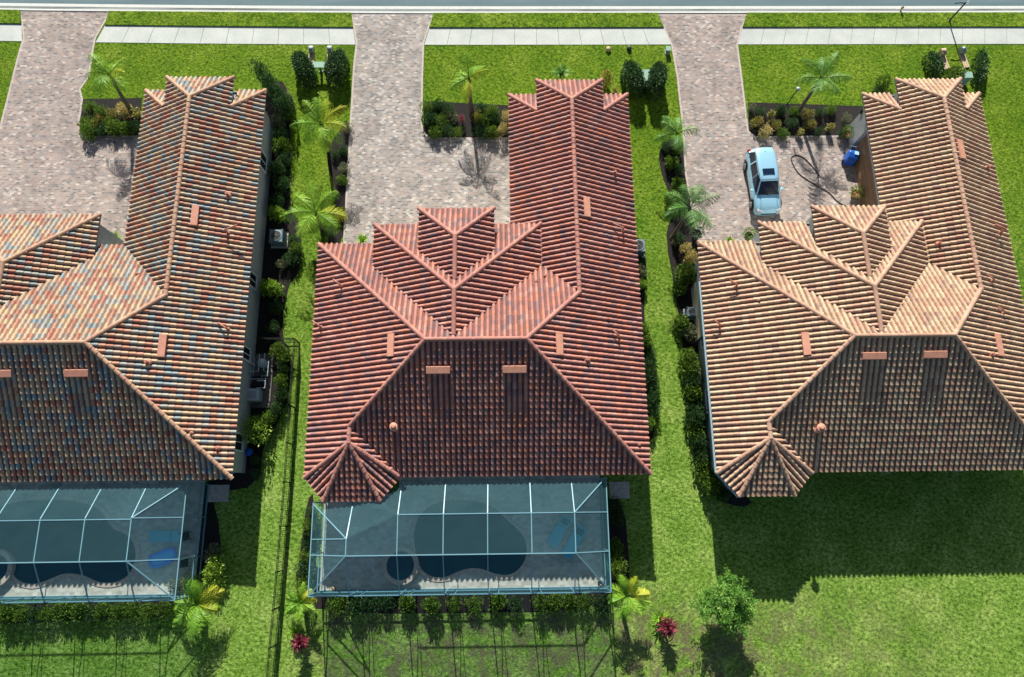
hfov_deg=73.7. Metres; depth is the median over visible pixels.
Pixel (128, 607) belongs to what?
shrub
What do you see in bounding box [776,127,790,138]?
shrub
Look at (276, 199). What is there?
shrub
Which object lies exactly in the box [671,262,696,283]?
shrub
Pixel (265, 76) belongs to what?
shrub
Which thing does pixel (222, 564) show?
shrub
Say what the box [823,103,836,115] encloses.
shrub
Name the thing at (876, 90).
shrub
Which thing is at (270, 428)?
shrub
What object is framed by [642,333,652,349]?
shrub
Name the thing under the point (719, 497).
shrub
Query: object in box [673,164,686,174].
shrub
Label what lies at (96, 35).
driveway border
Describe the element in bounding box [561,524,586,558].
sun lounger
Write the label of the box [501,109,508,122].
shrub
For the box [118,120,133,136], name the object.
shrub
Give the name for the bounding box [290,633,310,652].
cordyline plant
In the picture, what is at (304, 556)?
shrub
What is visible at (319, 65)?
utility box
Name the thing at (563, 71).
yucca plant
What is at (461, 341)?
tiled house
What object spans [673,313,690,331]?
shrub
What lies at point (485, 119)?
shrub
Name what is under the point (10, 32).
sidewalk
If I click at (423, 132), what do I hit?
driveway border
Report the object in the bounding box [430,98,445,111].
shrub
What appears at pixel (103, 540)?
swimming pool
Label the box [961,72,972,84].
utility box
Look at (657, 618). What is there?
leafy plant
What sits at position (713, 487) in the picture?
shrub
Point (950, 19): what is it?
lamp post
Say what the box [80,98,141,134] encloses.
mulch bed
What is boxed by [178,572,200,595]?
shrub
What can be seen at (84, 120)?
shrub
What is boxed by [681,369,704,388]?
shrub
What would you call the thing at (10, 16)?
verge
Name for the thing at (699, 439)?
shrub
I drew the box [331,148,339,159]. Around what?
shrub
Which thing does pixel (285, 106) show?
shrub
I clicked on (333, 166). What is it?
mulch bed
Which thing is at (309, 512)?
shrub
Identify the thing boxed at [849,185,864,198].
shrub
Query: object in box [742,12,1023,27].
verge
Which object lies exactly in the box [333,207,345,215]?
shrub
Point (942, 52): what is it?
meter pedestal
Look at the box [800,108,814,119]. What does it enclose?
shrub
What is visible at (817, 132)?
shrub
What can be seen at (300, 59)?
hedge
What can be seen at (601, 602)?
shrub
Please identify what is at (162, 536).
sun lounger
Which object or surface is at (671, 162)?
shrub
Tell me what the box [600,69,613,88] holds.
shrub
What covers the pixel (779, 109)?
shrub
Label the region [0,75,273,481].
tiled house
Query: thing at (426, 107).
shrub
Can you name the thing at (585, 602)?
shrub
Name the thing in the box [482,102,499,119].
shrub
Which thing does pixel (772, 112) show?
shrub
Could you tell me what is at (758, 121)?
shrub
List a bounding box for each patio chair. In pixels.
[176,559,189,567]
[177,531,189,540]
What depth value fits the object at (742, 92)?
47.91 m
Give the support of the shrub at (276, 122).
on the mulch bed at (286, 276)
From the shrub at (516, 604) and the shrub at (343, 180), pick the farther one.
the shrub at (343, 180)
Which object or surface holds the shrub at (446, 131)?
on the mulch bed at (468, 125)
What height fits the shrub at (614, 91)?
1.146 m
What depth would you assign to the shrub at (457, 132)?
46.61 m
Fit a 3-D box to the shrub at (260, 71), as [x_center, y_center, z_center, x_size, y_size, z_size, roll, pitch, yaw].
[-16.963,-17.931,46.295,1.216,3.466,1.123,-34,79,-9]
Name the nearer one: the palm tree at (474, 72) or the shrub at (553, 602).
the shrub at (553, 602)
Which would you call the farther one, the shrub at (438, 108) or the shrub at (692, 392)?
the shrub at (438, 108)
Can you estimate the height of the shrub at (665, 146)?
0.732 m
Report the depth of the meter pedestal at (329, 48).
48.03 m
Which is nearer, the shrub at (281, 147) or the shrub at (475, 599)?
the shrub at (475, 599)
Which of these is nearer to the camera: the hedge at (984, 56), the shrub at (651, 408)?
the shrub at (651, 408)
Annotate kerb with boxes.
[0,8,1023,13]
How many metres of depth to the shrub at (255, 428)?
40.74 m
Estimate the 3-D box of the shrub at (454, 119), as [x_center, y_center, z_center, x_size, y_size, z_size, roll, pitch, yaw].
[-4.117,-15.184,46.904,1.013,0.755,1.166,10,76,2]
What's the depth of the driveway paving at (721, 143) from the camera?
46.98 m
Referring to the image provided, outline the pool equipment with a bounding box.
[247,353,273,407]
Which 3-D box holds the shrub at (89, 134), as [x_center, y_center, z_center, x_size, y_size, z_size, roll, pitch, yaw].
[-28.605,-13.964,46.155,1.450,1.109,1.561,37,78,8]
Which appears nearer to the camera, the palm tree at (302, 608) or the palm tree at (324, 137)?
the palm tree at (302, 608)
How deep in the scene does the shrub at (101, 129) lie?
46.19 m
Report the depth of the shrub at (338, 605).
38.71 m
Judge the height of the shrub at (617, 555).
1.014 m
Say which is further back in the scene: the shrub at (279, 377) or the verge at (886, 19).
the verge at (886, 19)
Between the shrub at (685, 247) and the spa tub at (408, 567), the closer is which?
the spa tub at (408, 567)
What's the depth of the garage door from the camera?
45.33 m
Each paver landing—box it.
[208,485,229,501]
[609,482,629,498]
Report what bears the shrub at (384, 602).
on the mulch bed at (620, 532)
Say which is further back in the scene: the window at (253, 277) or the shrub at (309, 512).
the window at (253, 277)
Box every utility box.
[312,62,324,71]
[640,69,649,87]
[665,46,670,53]
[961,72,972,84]
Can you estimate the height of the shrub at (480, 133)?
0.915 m
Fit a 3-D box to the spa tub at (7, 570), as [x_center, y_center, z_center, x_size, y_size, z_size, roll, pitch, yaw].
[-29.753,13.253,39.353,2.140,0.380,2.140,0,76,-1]
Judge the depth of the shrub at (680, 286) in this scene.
43.93 m
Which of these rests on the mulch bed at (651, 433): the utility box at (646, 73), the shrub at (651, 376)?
the shrub at (651, 376)
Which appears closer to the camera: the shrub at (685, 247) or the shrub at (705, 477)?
the shrub at (705, 477)
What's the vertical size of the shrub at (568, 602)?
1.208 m
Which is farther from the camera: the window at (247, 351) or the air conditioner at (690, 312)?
the air conditioner at (690, 312)
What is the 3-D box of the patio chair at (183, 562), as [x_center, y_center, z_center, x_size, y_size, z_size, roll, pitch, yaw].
[-18.854,12.911,39.246,0.450,0.950,0.470,-6,76,-2]
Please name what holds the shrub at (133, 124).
on the mulch bed at (111, 103)
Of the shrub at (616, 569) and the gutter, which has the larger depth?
the gutter
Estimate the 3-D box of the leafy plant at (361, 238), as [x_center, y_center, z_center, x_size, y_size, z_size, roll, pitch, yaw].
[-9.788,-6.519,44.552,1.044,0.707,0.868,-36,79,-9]
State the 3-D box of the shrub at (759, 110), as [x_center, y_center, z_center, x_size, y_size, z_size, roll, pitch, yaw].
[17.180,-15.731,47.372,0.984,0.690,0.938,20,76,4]
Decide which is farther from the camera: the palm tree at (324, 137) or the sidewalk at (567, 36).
the sidewalk at (567, 36)
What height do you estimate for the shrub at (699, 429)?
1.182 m
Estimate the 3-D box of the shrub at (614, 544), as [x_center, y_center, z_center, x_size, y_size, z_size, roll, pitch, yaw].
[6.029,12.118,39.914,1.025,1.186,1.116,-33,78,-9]
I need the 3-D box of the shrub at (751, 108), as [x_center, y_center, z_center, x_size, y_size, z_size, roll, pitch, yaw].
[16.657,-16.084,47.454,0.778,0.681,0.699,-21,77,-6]
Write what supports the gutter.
on the ground
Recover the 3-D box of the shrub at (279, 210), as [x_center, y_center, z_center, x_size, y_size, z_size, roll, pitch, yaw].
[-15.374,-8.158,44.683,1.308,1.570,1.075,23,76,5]
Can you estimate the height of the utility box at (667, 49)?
0.400 m
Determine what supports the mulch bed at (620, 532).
on the ground
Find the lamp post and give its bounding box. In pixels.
[948,1,969,21]
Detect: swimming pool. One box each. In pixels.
[0,495,139,588]
[410,496,530,581]
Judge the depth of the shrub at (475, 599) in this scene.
38.98 m
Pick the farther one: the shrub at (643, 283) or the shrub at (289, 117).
the shrub at (289, 117)
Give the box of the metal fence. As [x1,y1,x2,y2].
[255,337,299,676]
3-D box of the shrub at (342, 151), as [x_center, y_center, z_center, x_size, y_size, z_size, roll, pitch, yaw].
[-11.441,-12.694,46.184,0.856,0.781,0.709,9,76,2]
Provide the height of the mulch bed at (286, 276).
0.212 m
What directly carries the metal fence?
on the ground
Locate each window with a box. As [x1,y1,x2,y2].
[235,432,243,451]
[243,345,250,361]
[249,271,257,290]
[260,149,267,173]
[705,389,708,413]
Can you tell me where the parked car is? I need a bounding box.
[743,147,783,215]
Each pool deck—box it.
[0,479,205,596]
[320,474,603,589]
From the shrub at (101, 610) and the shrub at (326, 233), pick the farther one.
the shrub at (326, 233)
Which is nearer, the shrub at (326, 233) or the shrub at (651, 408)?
the shrub at (651, 408)
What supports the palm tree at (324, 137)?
on the ground
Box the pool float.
[148,547,176,568]
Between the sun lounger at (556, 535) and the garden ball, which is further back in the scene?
the garden ball
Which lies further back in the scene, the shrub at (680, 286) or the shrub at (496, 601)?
the shrub at (680, 286)
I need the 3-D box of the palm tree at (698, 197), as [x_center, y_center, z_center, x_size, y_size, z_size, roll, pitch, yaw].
[10.937,-7.793,43.351,3.505,4.266,3.422,0,76,-1]
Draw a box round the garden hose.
[791,155,845,205]
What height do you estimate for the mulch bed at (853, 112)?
0.212 m
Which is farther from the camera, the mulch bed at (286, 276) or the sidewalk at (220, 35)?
the sidewalk at (220, 35)
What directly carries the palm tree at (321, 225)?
on the mulch bed at (333, 166)
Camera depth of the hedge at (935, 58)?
48.07 m
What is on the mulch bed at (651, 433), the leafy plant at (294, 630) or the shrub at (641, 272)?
the shrub at (641, 272)
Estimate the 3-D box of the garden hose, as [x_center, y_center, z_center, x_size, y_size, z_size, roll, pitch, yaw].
[20.703,-10.542,46.329,1.172,0.060,5.038,-34,79,-9]
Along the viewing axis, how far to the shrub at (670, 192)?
45.37 m
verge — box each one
[0,9,21,23]
[105,11,352,27]
[429,13,663,27]
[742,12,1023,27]
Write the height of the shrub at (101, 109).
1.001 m
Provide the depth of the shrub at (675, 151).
46.38 m
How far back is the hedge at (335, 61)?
46.78 m
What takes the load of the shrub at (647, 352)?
on the mulch bed at (651, 433)
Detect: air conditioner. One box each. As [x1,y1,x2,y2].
[268,229,288,247]
[636,239,645,257]
[683,307,695,319]
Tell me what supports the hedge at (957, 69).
on the ground
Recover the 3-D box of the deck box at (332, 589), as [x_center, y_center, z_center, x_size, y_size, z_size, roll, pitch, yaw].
[-10.318,14.418,39.229,0.280,0.460,0.300,0,76,-1]
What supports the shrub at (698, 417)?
on the mulch bed at (676, 257)
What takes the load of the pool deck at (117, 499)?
on the ground
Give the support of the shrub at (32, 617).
on the mulch bed at (286, 276)
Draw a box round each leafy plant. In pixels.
[286,621,305,637]
[356,233,367,243]
[649,606,668,630]
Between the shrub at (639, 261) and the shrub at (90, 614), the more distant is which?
the shrub at (639, 261)
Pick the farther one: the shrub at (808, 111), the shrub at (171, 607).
the shrub at (808, 111)
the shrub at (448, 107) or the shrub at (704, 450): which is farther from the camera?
the shrub at (448, 107)
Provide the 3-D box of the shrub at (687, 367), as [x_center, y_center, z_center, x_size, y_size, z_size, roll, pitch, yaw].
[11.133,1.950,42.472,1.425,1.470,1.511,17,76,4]
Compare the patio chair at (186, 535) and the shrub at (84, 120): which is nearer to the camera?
the patio chair at (186, 535)
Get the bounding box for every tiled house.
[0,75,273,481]
[302,78,652,502]
[691,77,1023,497]
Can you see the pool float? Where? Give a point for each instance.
(169, 553)
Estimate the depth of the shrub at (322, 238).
44.52 m
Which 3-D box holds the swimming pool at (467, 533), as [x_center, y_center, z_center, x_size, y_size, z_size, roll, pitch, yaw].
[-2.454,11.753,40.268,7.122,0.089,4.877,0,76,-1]
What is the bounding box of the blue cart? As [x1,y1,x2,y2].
[841,146,858,165]
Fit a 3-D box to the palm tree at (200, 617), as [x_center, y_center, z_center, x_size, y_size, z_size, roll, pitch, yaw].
[-17.527,14.876,38.187,2.658,2.306,2.972,17,76,4]
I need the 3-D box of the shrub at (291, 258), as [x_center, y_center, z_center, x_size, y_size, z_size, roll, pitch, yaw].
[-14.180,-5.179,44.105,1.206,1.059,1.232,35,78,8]
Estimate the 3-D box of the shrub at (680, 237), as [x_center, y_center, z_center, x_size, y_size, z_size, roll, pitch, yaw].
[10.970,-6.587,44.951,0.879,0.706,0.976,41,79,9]
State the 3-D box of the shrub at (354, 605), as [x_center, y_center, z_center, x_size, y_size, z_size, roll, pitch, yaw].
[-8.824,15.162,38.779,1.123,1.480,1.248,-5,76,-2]
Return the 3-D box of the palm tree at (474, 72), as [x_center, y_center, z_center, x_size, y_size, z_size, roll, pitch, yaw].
[-2.841,-16.678,45.482,2.327,4.191,2.873,38,78,8]
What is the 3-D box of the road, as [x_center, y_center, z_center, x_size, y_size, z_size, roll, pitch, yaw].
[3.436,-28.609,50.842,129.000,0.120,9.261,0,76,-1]
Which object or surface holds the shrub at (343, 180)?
on the mulch bed at (333, 166)
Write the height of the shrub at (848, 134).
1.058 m
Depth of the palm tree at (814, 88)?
44.57 m
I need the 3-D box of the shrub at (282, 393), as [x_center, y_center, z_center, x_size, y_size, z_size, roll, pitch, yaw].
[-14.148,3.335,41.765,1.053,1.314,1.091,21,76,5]
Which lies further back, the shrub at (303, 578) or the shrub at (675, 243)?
the shrub at (675, 243)
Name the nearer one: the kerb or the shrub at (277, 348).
the shrub at (277, 348)
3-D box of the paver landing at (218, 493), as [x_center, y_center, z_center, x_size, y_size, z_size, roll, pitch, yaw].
[-17.489,9.249,40.776,1.200,0.150,1.000,0,76,-1]
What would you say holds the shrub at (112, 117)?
on the mulch bed at (111, 103)
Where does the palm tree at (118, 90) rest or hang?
on the mulch bed at (111, 103)
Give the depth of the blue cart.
46.09 m
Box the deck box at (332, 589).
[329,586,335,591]
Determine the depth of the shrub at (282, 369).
42.15 m
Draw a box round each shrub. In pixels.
[0,599,23,627]
[11,603,33,622]
[26,603,42,625]
[34,603,57,621]
[50,598,75,623]
[68,600,90,621]
[76,115,95,130]
[78,121,99,142]
[81,101,96,114]
[82,604,98,624]
[90,113,106,127]
[92,122,110,136]
[92,602,111,621]
[93,104,108,117]
[102,115,117,132]
[104,119,122,137]
[104,602,124,624]
[106,108,120,120]
[114,102,133,120]
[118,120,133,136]
[120,599,142,622]
[127,119,140,133]
[130,107,142,118]
[137,601,158,621]
[152,601,171,619]
[164,578,183,593]
[166,599,179,617]
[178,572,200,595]
[200,563,227,589]
[203,542,223,563]
[203,553,225,580]
[238,414,272,446]
[246,55,272,86]
[248,468,262,479]
[258,409,277,426]
[258,422,273,437]
[259,71,280,98]
[259,278,284,299]
[264,318,278,332]
[265,400,283,417]
[266,83,285,104]
[267,161,287,177]
[267,204,285,222]
[267,299,282,315]
[268,191,284,207]
[269,341,285,359]
[271,91,295,117]
[271,114,284,130]
[271,136,292,154]
[272,126,287,141]
[272,175,291,193]
[272,373,287,388]
[274,384,288,402]
[275,151,293,166]
[275,259,287,270]
[275,348,291,364]
[277,361,289,373]
[279,111,292,120]
[282,250,301,267]
[284,233,298,243]
[286,91,295,105]
[289,241,302,256]
[292,558,315,581]
[293,570,313,591]
[294,546,313,561]
[300,516,318,536]
[300,534,315,548]
[302,506,318,518]
[310,259,317,269]
[317,234,327,243]
[320,225,336,238]
[325,593,348,618]
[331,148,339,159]
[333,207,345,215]
[335,174,348,185]
[337,146,347,155]
[338,162,350,172]
[343,121,353,132]
[347,596,366,616]
[361,594,380,616]
[377,593,397,614]
[398,592,416,614]
[419,100,434,113]
[420,595,440,614]
[421,111,437,127]
[428,122,442,138]
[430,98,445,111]
[434,111,450,127]
[439,121,453,137]
[440,102,455,117]
[445,110,458,124]
[445,595,462,612]
[451,126,464,138]
[459,114,464,122]
[464,592,484,613]
[470,123,489,141]
[471,110,481,122]
[475,102,487,114]
[476,113,492,125]
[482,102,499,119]
[486,125,498,139]
[487,111,501,126]
[487,591,508,613]
[497,121,508,136]
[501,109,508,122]
[507,594,523,613]
[530,594,548,617]
[545,591,565,614]
[560,593,576,612]
[576,591,594,612]
[592,594,607,612]
[596,601,611,616]
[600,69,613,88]
[603,546,623,565]
[605,537,623,553]
[605,558,628,579]
[606,496,624,513]
[606,511,625,526]
[610,87,620,94]
[637,254,645,265]
[638,263,646,279]
[639,279,646,289]
[642,321,650,337]
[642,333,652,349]
[643,343,657,361]
[644,353,657,372]
[644,366,660,386]
[645,379,660,396]
[646,390,657,405]
[646,400,661,420]
[647,417,655,430]
[659,141,670,153]
[663,189,676,202]
[664,154,679,170]
[670,144,681,154]
[671,177,685,190]
[671,237,680,246]
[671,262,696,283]
[672,277,687,297]
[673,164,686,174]
[673,231,685,243]
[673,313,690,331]
[677,347,697,365]
[679,241,691,251]
[680,323,697,341]
[680,357,702,380]
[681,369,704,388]
[682,403,707,430]
[683,249,698,263]
[683,380,702,401]
[684,397,700,414]
[688,420,707,440]
[688,431,708,448]
[690,443,711,463]
[692,455,712,476]
[697,466,717,487]
[701,475,724,497]
[713,487,731,503]
[745,102,756,111]
[750,116,764,127]
[752,106,765,115]
[757,124,773,140]
[766,109,775,118]
[767,119,781,131]
[775,104,786,117]
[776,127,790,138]
[784,117,799,127]
[787,105,799,118]
[795,127,804,136]
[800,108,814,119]
[803,119,816,130]
[814,107,826,116]
[814,124,823,136]
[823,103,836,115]
[825,122,835,131]
[838,127,847,138]
[841,111,851,123]
[841,124,854,138]
[849,185,864,198]
[872,85,884,93]
[874,73,893,92]
[885,88,895,94]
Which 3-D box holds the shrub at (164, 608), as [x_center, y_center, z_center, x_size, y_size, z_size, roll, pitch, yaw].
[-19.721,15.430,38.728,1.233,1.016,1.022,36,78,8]
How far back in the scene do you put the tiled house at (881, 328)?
38.42 m
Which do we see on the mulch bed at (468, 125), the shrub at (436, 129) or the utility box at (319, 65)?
the shrub at (436, 129)
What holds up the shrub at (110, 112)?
on the mulch bed at (111, 103)
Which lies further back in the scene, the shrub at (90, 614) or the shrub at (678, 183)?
the shrub at (678, 183)
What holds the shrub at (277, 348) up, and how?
on the mulch bed at (286, 276)
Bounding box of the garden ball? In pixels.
[245,448,252,455]
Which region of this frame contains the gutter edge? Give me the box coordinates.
[0,3,1023,8]
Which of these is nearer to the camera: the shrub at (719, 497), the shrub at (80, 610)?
the shrub at (80, 610)
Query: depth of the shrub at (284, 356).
42.25 m
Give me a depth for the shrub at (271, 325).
42.92 m
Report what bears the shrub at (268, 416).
on the mulch bed at (286, 276)
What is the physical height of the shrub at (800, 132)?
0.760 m
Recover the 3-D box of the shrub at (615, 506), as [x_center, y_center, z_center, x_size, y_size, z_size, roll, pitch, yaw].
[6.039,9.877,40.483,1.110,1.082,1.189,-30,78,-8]
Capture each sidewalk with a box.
[0,24,21,40]
[96,25,355,44]
[424,27,670,44]
[738,27,1023,44]
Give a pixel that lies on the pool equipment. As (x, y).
(259, 394)
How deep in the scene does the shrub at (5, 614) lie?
38.30 m
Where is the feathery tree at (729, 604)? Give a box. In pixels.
[688,564,762,636]
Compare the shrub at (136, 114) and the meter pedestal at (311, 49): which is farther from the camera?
the meter pedestal at (311, 49)
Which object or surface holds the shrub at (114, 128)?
on the mulch bed at (111, 103)
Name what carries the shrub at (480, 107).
on the mulch bed at (468, 125)
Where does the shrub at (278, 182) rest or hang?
on the mulch bed at (286, 276)
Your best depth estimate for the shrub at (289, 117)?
46.76 m
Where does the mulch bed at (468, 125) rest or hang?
on the ground
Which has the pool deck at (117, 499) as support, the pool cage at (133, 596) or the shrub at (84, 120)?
the pool cage at (133, 596)
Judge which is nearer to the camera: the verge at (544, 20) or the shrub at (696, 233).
the shrub at (696, 233)
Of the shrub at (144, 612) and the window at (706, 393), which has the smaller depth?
the shrub at (144, 612)
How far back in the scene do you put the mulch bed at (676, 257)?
44.96 m
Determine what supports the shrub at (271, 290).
on the mulch bed at (286, 276)
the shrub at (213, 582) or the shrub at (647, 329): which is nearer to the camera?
the shrub at (213, 582)
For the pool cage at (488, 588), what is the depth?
36.90 m
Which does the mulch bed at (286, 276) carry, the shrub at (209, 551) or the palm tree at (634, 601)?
the shrub at (209, 551)
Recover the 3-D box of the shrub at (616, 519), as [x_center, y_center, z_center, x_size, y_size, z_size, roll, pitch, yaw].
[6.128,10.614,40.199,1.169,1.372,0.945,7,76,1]
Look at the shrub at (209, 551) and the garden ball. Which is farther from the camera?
the garden ball
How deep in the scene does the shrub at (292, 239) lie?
44.37 m
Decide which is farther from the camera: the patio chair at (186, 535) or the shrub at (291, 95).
the shrub at (291, 95)
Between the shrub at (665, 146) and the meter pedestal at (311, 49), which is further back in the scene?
the meter pedestal at (311, 49)
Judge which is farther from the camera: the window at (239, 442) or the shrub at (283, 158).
the shrub at (283, 158)
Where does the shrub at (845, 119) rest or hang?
on the mulch bed at (853, 112)
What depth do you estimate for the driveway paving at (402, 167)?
46.54 m
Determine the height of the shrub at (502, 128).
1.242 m
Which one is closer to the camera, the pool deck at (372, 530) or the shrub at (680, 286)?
the pool deck at (372, 530)
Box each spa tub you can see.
[0,549,15,586]
[382,546,418,584]
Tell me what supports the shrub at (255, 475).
on the mulch bed at (286, 276)
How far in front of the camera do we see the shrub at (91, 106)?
46.70 m
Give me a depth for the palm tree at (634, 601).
37.82 m
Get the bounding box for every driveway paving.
[0,11,138,241]
[344,14,509,243]
[659,15,858,241]
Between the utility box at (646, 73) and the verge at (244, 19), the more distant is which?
the verge at (244, 19)
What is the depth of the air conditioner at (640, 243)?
44.13 m
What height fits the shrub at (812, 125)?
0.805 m
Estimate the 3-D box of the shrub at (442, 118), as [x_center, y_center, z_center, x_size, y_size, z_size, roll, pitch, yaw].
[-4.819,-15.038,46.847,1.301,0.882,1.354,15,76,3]
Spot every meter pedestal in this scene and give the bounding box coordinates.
[308,46,314,61]
[327,46,332,56]
[938,48,948,69]
[958,46,969,67]
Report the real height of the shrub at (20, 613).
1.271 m
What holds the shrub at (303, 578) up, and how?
on the mulch bed at (620, 532)
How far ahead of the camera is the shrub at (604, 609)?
39.00 m
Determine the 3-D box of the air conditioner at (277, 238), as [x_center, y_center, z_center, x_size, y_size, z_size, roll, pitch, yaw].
[-15.202,-6.519,44.343,1.050,0.965,1.050,0,76,-1]
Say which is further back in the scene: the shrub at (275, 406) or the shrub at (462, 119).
the shrub at (462, 119)
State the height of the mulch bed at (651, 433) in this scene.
0.212 m
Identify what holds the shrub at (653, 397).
on the mulch bed at (651, 433)
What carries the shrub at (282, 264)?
on the mulch bed at (286, 276)
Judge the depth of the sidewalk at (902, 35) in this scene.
49.36 m
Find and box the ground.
[0,13,1023,676]
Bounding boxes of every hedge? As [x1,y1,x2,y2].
[290,50,318,88]
[323,48,350,87]
[620,59,645,99]
[644,61,668,101]
[922,50,945,78]
[939,64,965,78]
[969,49,991,88]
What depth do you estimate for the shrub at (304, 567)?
39.23 m
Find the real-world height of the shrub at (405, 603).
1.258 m
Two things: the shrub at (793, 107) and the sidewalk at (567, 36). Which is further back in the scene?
the sidewalk at (567, 36)
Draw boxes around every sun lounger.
[148,530,180,541]
[547,514,571,547]
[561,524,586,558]
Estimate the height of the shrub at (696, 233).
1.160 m
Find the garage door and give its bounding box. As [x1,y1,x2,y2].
[853,135,877,205]
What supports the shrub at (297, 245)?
on the mulch bed at (286, 276)
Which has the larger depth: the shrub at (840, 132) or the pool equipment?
the shrub at (840, 132)
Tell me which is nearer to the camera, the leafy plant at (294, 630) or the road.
the leafy plant at (294, 630)
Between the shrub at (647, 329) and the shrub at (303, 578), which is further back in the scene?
the shrub at (647, 329)
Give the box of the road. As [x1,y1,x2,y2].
[0,0,1023,5]
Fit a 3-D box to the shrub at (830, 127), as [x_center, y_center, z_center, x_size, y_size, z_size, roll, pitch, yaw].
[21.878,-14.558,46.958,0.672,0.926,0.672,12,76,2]
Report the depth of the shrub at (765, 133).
46.81 m
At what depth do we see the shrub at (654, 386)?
42.22 m
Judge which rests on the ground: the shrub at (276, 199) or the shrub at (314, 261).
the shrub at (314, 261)
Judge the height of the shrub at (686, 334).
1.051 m
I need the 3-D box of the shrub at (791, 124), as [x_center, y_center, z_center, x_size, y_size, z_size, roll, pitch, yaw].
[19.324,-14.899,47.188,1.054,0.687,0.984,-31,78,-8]
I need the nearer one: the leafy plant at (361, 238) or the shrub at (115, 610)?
the shrub at (115, 610)
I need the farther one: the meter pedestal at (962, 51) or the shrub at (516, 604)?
the meter pedestal at (962, 51)
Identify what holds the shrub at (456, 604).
on the mulch bed at (620, 532)
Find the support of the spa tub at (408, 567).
on the pool deck at (372, 530)
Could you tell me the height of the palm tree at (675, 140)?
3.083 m
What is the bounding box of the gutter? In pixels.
[0,6,1023,10]
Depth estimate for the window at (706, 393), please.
41.53 m
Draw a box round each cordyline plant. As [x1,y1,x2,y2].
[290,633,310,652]
[656,616,678,640]
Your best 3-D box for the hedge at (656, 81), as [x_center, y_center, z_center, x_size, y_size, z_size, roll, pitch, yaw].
[10.002,-17.928,47.285,1.650,1.638,2.622,0,76,-1]
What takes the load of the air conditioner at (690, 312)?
on the mulch bed at (676, 257)
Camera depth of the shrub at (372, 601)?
38.80 m
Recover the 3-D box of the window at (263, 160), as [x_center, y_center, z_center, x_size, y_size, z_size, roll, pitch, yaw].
[-16.246,-11.557,44.576,0.080,1.270,1.170,0,76,-1]
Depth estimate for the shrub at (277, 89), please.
45.85 m
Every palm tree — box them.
[85,53,132,114]
[173,579,224,635]
[279,182,348,237]
[285,582,316,621]
[289,97,346,151]
[448,50,488,114]
[607,574,650,618]
[653,116,699,155]
[664,184,720,239]
[794,51,852,113]
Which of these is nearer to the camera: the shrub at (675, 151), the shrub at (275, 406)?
the shrub at (275, 406)
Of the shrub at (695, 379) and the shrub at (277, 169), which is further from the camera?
the shrub at (277, 169)
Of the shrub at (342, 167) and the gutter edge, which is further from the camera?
the gutter edge
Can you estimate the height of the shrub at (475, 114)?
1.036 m
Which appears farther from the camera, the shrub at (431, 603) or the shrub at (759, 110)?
the shrub at (759, 110)
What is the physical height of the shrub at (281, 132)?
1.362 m
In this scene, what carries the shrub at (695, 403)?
on the mulch bed at (676, 257)
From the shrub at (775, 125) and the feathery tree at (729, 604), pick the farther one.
the shrub at (775, 125)
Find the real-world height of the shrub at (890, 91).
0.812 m
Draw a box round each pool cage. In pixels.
[0,482,208,602]
[307,477,611,596]
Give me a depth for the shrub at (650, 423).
41.46 m
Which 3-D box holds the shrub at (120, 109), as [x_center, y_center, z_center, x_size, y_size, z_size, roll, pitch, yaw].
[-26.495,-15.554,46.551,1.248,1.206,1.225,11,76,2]
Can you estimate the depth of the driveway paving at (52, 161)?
46.36 m
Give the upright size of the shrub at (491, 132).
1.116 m
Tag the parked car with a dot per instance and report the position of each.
(760, 167)
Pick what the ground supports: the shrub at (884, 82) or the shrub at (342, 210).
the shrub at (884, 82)
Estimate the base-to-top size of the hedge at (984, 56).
0.888 m
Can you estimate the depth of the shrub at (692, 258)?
44.17 m
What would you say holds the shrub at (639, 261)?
on the mulch bed at (651, 433)
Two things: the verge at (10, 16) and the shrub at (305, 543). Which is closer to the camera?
the shrub at (305, 543)
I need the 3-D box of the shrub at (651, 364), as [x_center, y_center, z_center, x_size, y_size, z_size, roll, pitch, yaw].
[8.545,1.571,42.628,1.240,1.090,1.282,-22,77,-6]
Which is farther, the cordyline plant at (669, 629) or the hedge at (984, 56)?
the hedge at (984, 56)
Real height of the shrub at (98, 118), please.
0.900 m
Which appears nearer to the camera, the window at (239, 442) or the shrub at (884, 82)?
the window at (239, 442)
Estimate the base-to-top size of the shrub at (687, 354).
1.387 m
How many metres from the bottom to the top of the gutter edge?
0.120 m
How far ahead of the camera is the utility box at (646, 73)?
47.43 m
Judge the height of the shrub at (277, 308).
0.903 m
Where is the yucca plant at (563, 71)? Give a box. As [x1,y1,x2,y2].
[551,63,569,78]
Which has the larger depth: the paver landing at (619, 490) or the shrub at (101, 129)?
the shrub at (101, 129)
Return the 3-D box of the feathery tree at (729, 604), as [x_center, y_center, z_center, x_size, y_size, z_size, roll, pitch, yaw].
[12.010,14.629,38.081,3.671,3.292,3.380,39,78,9]
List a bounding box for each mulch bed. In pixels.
[0,81,301,623]
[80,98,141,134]
[297,495,629,613]
[324,121,348,242]
[424,101,508,136]
[636,238,654,441]
[659,139,751,506]
[748,102,862,135]

